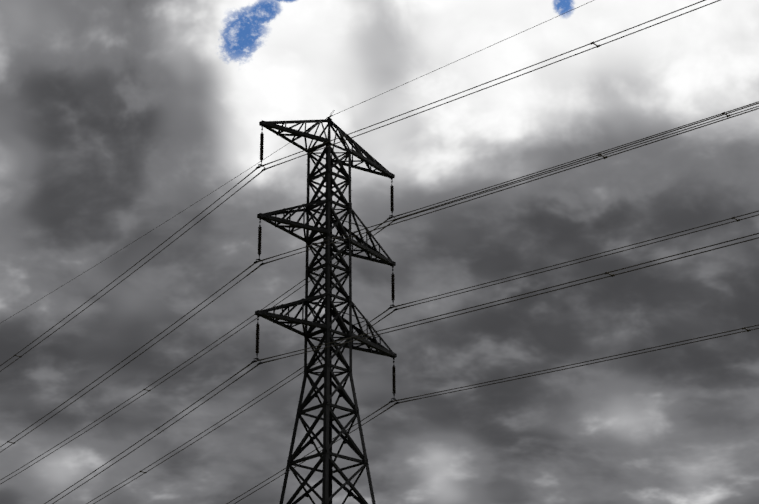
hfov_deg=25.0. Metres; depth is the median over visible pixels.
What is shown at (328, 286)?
transmission tower
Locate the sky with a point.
(118, 117)
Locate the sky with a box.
[0,0,758,503]

